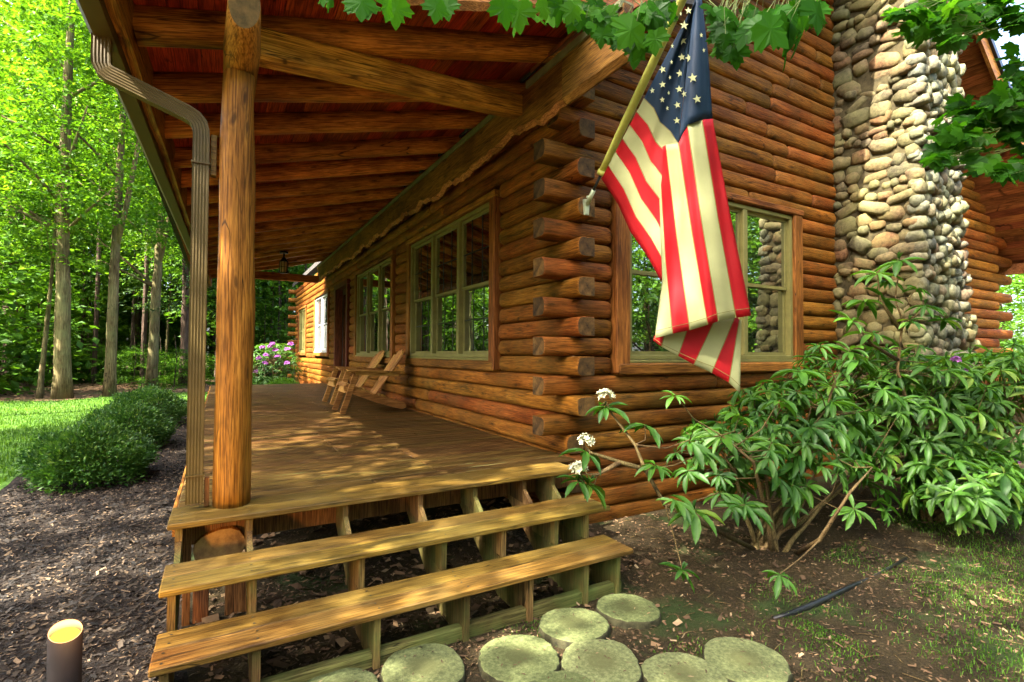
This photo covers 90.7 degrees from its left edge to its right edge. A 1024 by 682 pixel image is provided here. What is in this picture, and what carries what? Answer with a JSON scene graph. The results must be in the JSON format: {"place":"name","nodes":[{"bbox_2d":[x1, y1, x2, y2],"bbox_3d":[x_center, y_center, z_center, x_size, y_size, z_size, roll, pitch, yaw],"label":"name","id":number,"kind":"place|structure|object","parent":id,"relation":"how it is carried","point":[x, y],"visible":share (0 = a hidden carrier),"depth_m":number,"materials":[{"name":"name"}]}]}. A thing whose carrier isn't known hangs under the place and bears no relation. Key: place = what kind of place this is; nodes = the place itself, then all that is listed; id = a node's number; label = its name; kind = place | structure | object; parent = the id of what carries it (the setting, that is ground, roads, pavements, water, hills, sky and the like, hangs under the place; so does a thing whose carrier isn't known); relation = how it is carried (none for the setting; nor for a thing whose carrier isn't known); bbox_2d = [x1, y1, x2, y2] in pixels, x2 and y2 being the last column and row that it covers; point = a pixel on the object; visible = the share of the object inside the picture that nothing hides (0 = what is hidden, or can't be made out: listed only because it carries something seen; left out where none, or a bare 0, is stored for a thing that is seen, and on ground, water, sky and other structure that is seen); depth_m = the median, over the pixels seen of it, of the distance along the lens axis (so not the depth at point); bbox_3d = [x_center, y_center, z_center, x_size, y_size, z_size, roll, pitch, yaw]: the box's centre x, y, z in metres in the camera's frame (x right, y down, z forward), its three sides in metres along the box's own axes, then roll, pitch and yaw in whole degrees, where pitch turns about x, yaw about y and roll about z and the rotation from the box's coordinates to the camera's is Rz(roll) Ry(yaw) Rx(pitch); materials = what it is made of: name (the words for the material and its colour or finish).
{"place":"outdoors","nodes":[
{"label":"outdoors","id":0,"kind":"place"},
{"bbox_2d":[0,391,207,489],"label":"lawn","id":1,"kind":"structure","parent":0,"point":[6,483],"depth_m":12.96,"materials":[{"name":"green plant"}]},
{"bbox_2d":[252,376,270,384],"bbox_3d":[-9.956,1.799,20.000,1.902,0.898,1.563,1,-2,-30],"label":"shrub","id":2,"kind":"object","parent":1,"relation":"on","point":[257,382],"visible":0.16,"depth_m":19.67,"materials":[{"name":"green plant"}]},
{"bbox_2d":[252,341,303,383],"bbox_3d":[-9.669,1.154,20.518,2.286,2.291,2.106,0,-1,-5],"label":"rhododendron","id":3,"kind":"object","parent":1,"relation":"on","point":[276,358],"visible":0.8,"depth_m":20.08,"materials":[{"name":"green plant"}]},
{"bbox_2d":[266,377,299,383],"bbox_3d":[-8.599,1.769,18.996,1.714,0.878,1.407,1,-2,-30],"label":"shrub","id":4,"kind":"object","parent":1,"relation":"on","point":[283,380],"visible":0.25,"depth_m":18.82,"materials":[{"name":"green plant"}]},
{"bbox_2d":[0,356,1019,436],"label":"ground","id":5,"kind":"structure","parent":0,"point":[47,393],"depth_m":23.22,"materials":[{"name":"green plant"}]},
{"bbox_2d":[0,270,80,360],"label":"sapling","id":6,"kind":"object","parent":5,"relation":"on","point":[36,323],"visible":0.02,"depth_m":33.85,"materials":[{"name":"green plant"}]},
{"bbox_2d":[0,57,110,382],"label":"maple tree","id":7,"kind":"object","parent":5,"relation":"on","point":[16,262],"visible":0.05,"depth_m":28.60,"materials":[{"name":"green plant"}]},
{"bbox_2d":[0,152,119,398],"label":"sapling","id":8,"kind":"object","parent":5,"relation":"on","point":[41,373],"visible":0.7,"depth_m":19.36,"materials":[{"name":"green plant"}]},
{"bbox_2d":[0,0,164,398],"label":"maple tree","id":9,"kind":"object","parent":5,"relation":"on","point":[62,384],"visible":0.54,"depth_m":19.04,"materials":[{"name":"green plant"}]},
{"bbox_2d":[0,0,180,396],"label":"maple tree","id":10,"kind":"object","parent":5,"relation":"on","point":[110,377],"visible":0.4,"depth_m":20.18,"materials":[{"name":"green plant"}]},
{"bbox_2d":[0,416,192,681],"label":"mulch bed","id":11,"kind":"object","parent":5,"relation":"on","point":[97,649],"visible":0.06,"depth_m":4.19,"materials":[{"name":"brown wood"}]},
{"bbox_2d":[43,619,82,681],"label":"path light","id":12,"kind":"object","parent":11,"relation":"on","point":[64,649],"visible":1,"depth_m":2.22,"materials":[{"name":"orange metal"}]},
{"bbox_2d":[5,415,162,497],"bbox_3d":[-5.874,1.517,7.045,1.651,0.944,1.870,1,-2,-30],"label":"shrub","id":13,"kind":"object","parent":11,"relation":"on","point":[77,452],"visible":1,"depth_m":6.63,"materials":[{"name":"green plant"}]},
{"bbox_2d":[69,398,180,447],"bbox_3d":[-7.275,1.549,9.556,1.764,1.003,2.140,1,-2,-30],"label":"shrub","id":14,"kind":"object","parent":11,"relation":"on","point":[154,422],"visible":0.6,"depth_m":9.29,"materials":[{"name":"green plant"}]},
{"bbox_2d":[99,382,186,425],"bbox_3d":[-8.952,1.556,12.509,2.117,1.105,2.137,0,-1,15],"label":"shrub","id":15,"kind":"object","parent":11,"relation":"on","point":[175,405],"visible":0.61,"depth_m":12.22,"materials":[{"name":"green plant"}]},
{"bbox_2d":[72,269,148,371],"bbox_3d":[-30.067,-1.930,37.057,6.962,9.160,6.653,1,-2,-30],"label":"sapling","id":16,"kind":"object","parent":5,"relation":"on","point":[106,311],"visible":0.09,"depth_m":37.02,"materials":[{"name":"green plant"}]},
{"bbox_2d":[75,70,186,387],"bbox_3d":[-17.274,-6.447,25.018,8.102,17.744,8.444,1,-2,-30],"label":"maple tree","id":17,"kind":"object","parent":5,"relation":"on","point":[154,328],"visible":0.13,"depth_m":24.63,"materials":[{"name":"green plant"}]},
{"bbox_2d":[87,292,179,360],"bbox_3d":[-27.361,-0.734,37.780,6.466,6.830,5.796,1,-2,-30],"label":"sapling","id":18,"kind":"object","parent":5,"relation":"on","point":[128,320],"visible":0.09,"depth_m":37.43,"materials":[{"name":"green plant"}]},
{"bbox_2d":[0,373,292,398],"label":"forest litter","id":19,"kind":"object","parent":5,"relation":"on","point":[98,391],"visible":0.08,"depth_m":24.59,"materials":[{"name":"brown plant"}]},
{"bbox_2d":[105,236,215,379],"bbox_3d":[-21.501,-2.541,31.550,6.215,10.199,6.104,1,-2,-30],"label":"sapling","id":20,"kind":"object","parent":5,"relation":"on","point":[168,318],"visible":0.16,"depth_m":30.98,"materials":[{"name":"green plant"}]},
{"bbox_2d":[83,153,266,384],"bbox_3d":[-17.974,-5.324,27.912,8.513,15.629,8.700,1,-2,-30],"label":"hemlock tree","id":21,"kind":"object","parent":5,"relation":"on","point":[185,278],"visible":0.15,"depth_m":27.43,"materials":[{"name":"green plant"}]},
{"bbox_2d":[160,283,215,372],"bbox_3d":[-22.860,-4.533,38.066,8.092,14.487,8.354,1,-2,-30],"label":"maple tree","id":22,"kind":"object","parent":5,"relation":"on","point":[210,321],"visible":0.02,"depth_m":37.30,"materials":[{"name":"green plant"}]},
{"bbox_2d":[211,266,304,354],"bbox_3d":[-19.531,-5.593,38.959,9.010,16.686,8.803,0,-1,-6],"label":"maple tree","id":23,"kind":"object","parent":5,"relation":"on","point":[275,300],"depth_m":38.25,"materials":[{"name":"green plant"}]},
{"bbox_2d":[254,295,295,375],"bbox_3d":[-16.140,-0.222,33.146,5.090,5.697,4.557,1,-2,-30],"label":"sapling","id":24,"kind":"object","parent":5,"relation":"on","point":[265,311],"visible":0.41,"depth_m":32.93,"materials":[{"name":"green plant"}]},
{"bbox_2d":[148,461,632,681],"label":"wooden steps","id":25,"kind":"structure","parent":5,"relation":"on","point":[574,563],"depth_m":3.31,"materials":[{"name":"brown wood"}]},
{"bbox_2d":[104,0,693,626],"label":"porch","id":26,"kind":"object","parent":5,"relation":"on","point":[336,128],"visible":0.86,"depth_m":4.85,"materials":[{"name":"brown wood"}]},
{"bbox_2d":[75,0,210,504],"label":"gutter","id":27,"kind":"object","parent":26,"relation":"attached to","point":[109,62],"visible":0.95,"depth_m":3.39,"materials":[{"name":"metal"}]},
{"bbox_2d":[204,476,208,506],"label":"spacer block","id":28,"kind":"structure","parent":26,"relation":"attached to","point":[206,491],"depth_m":3.42,"materials":[{"name":"brown wood"}]},
{"bbox_2d":[210,135,216,177],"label":"spacer block","id":29,"kind":"structure","parent":26,"relation":"attached to","point":[213,162],"depth_m":3.48,"materials":[{"name":"brown wood"}]},
{"bbox_2d":[279,251,288,273],"bbox_3d":[-5.982,-2.060,13.274,0.220,0.570,0.220,-1,-2,39],"label":"lantern","id":30,"kind":"object","parent":26,"relation":"hanging from","point":[283,264],"visible":1,"depth_m":13.21,"materials":[{"name":"metal"}]},
{"bbox_2d":[322,350,385,404],"bbox_3d":[-3.325,0.746,10.757,1.199,1.130,0.920,1,-2,-32],"label":"adirondack chair","id":31,"kind":"object","parent":26,"relation":"on","point":[332,381],"visible":0.45,"depth_m":10.74,"materials":[{"name":"brown wood"}]},
{"bbox_2d":[332,349,405,413],"bbox_3d":[-2.572,0.712,9.189,1.199,1.130,0.920,1,-2,-29],"label":"adirondack chair","id":32,"kind":"object","parent":26,"relation":"on","point":[348,389],"visible":1,"depth_m":8.99,"materials":[{"name":"brown wood"}]},
{"bbox_2d":[0,0,1023,398],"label":"woodland","id":33,"kind":"object","parent":5,"relation":"on","point":[88,358],"visible":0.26,"depth_m":28.68,"materials":[{"name":"green plant"}]},
{"bbox_2d":[287,0,1023,523],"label":"log house","id":34,"kind":"structure","parent":5,"relation":"on","point":[511,290],"depth_m":7.08,"materials":[{"name":"brown wood"}]},
{"bbox_2d":[297,305,307,355],"bbox_3d":[-9.138,-0.426,22.246,0.250,2.120,2.370,1,-2,-30],"label":"window","id":35,"kind":"structure","parent":34,"relation":"in","point":[302,312],"depth_m":22.20,"materials":[{"name":"green paint"}]},
{"bbox_2d":[313,289,331,356],"bbox_3d":[-6.754,-0.580,18.111,0.250,2.250,3.020,1,-2,-30],"label":"window","id":36,"kind":"structure","parent":34,"relation":"in","point":[321,322],"depth_m":18.06,"materials":[{"name":"white glass"}]},
{"bbox_2d":[333,279,353,382],"bbox_3d":[-4.971,-0.170,15.032,0.300,3.120,1.900,1,-2,-30],"label":"door","id":37,"kind":"structure","parent":34,"relation":"in","point":[342,294],"depth_m":15.62,"materials":[{"name":"brown wood"}]},
{"bbox_2d":[353,250,398,363],"bbox_3d":[-3.254,-0.674,12.037,0.250,2.370,3.480,1,-2,-30],"label":"window","id":38,"kind":"structure","parent":34,"relation":"in","point":[375,284],"depth_m":11.97,"materials":[{"name":"green paint"}]},
{"bbox_2d":[405,189,508,370],"bbox_3d":[-1.043,-0.761,8.200,0.250,2.380,3.640,1,-2,-30],"label":"window","id":39,"kind":"structure","parent":34,"relation":"in","point":[453,308],"depth_m":7.69,"materials":[{"name":"green paint"}]},
{"bbox_2d":[583,0,750,392],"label":"flag","id":40,"kind":"object","parent":34,"relation":"attached to","point":[662,180],"visible":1,"depth_m":4.29,"materials":[{"name":"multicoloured fabric"}]},
{"bbox_2d":[604,190,803,374],"bbox_3d":[2.621,-0.754,6.507,3.560,2.320,0.250,1,-2,-30],"label":"window","id":41,"kind":"structure","parent":34,"relation":"in","point":[768,236],"depth_m":6.74,"materials":[{"name":"green paint"}]},
{"bbox_2d":[318,0,1023,186],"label":"maple tree","id":42,"kind":"object","parent":5,"relation":"on","point":[999,107],"visible":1,"depth_m":2.28,"materials":[{"name":"green plant"}]},
{"bbox_2d":[997,368,1023,426],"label":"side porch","id":43,"kind":"object","parent":5,"relation":"on","point":[1016,418],"depth_m":12.57,"materials":[{"name":"brown wood"}]},
{"bbox_2d":[0,0,1023,349],"label":"sky","id":44,"kind":"structure","parent":0,"point":[1018,40],"materials":[{"name":"white"}]},
{"bbox_2d":[179,438,1023,681],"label":"soil","id":45,"kind":"structure","parent":0,"point":[896,668],"depth_m":3.80,"materials":[{"name":"brown soil"}]},
{"bbox_2d":[307,668,377,681],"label":"stepping stone","id":46,"kind":"object","parent":45,"relation":"on","point":[350,675],"visible":0.99,"depth_m":2.73,"materials":[{"name":"stone"}]},
{"bbox_2d":[191,498,651,681],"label":"dead leaves","id":47,"kind":"object","parent":45,"relation":"on","point":[344,642],"visible":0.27,"depth_m":3.82,"materials":[{"name":"brown plant"}]},
{"bbox_2d":[379,643,464,681],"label":"stepping stone","id":48,"kind":"object","parent":45,"relation":"on","point":[429,666],"visible":1,"depth_m":2.83,"materials":[{"name":"green stone"}]},
{"bbox_2d":[477,634,560,681],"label":"stepping stone","id":49,"kind":"object","parent":45,"relation":"on","point":[533,665],"visible":0.94,"depth_m":2.89,"materials":[{"name":"green stone"}]},
{"bbox_2d":[532,670,591,681],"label":"stepping stone","id":50,"kind":"object","parent":45,"relation":"on","point":[556,676],"visible":0.95,"depth_m":2.73,"materials":[{"name":"green stone"}]},
{"bbox_2d":[538,608,610,648],"bbox_3d":[0.402,1.885,3.289,0.473,0.110,0.454,1,-3,-15],"label":"stepping stone","id":51,"kind":"object","parent":45,"relation":"on","point":[569,628],"visible":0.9,"depth_m":3.24,"materials":[{"name":"stone"}]},
{"bbox_2d":[560,639,641,681],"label":"stepping stone","id":52,"kind":"object","parent":45,"relation":"on","point":[591,664],"visible":0.97,"depth_m":2.88,"materials":[{"name":"stone"}]},
{"bbox_2d":[319,596,786,681],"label":"debris","id":53,"kind":"object","parent":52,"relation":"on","point":[585,650],"visible":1,"depth_m":2.86,"materials":[{"name":"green plant"}]},
{"bbox_2d":[195,483,1023,681],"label":"leaf litter","id":54,"kind":"object","parent":45,"relation":"on","point":[489,608],"visible":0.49,"depth_m":3.76,"materials":[{"name":"brown plant"}]},
{"bbox_2d":[596,594,660,629],"bbox_3d":[0.806,1.893,3.513,0.446,0.110,0.434,1,-3,20],"label":"stepping stone","id":55,"kind":"object","parent":45,"relation":"on","point":[629,616],"visible":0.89,"depth_m":3.44,"materials":[{"name":"green stone"}]},
{"bbox_2d":[383,610,879,681],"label":"moss","id":56,"kind":"object","parent":45,"relation":"on","point":[820,636],"visible":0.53,"depth_m":3.16,"materials":[{"name":"green plant"}]},
{"bbox_2d":[640,652,728,681],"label":"stepping stone","id":57,"kind":"object","parent":45,"relation":"on","point":[694,666],"visible":0.98,"depth_m":2.81,"materials":[{"name":"green stone"}]},
{"bbox_2d":[556,341,927,598],"bbox_3d":[2.571,0.976,4.808,4.620,2.010,1.512,1,-2,-35],"label":"rhododendron","id":58,"kind":"object","parent":45,"relation":"on","point":[760,445],"visible":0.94,"depth_m":4.58,"materials":[{"name":"green plant"}]},
{"bbox_2d":[465,484,1023,681],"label":"fallen twigs","id":59,"kind":"object","parent":45,"relation":"on","point":[811,597],"visible":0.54,"depth_m":3.71,"materials":[{"name":"brown wood"}]},
{"bbox_2d":[703,637,792,681],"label":"stepping stone","id":60,"kind":"object","parent":45,"relation":"on","point":[723,654],"visible":0.92,"depth_m":2.89,"materials":[{"name":"stone"}]},
{"bbox_2d":[536,489,1019,671],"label":"curled leaves","id":61,"kind":"object","parent":45,"relation":"on","point":[678,621],"visible":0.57,"depth_m":4.04,"materials":[{"name":"brown plant"}]},
{"bbox_2d":[771,557,906,618],"bbox_3d":[2.637,1.897,3.923,1.967,0.061,0.091,1,-2,-31],"label":"drain pipe","id":62,"kind":"object","parent":45,"relation":"on","point":[822,600],"visible":0.92,"depth_m":3.67,"materials":[{"name":"black plastic"}]},
{"bbox_2d":[725,479,1023,681],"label":"thin grass","id":63,"kind":"structure","parent":45,"relation":"on","point":[980,597],"depth_m":3.83,"materials":[{"name":"green plant"}]},
{"bbox_2d":[829,252,1023,535],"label":"rhododendron","id":64,"kind":"object","parent":45,"relation":"on","point":[958,436],"visible":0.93,"depth_m":5.21,"materials":[{"name":"green plant"}]}
]}

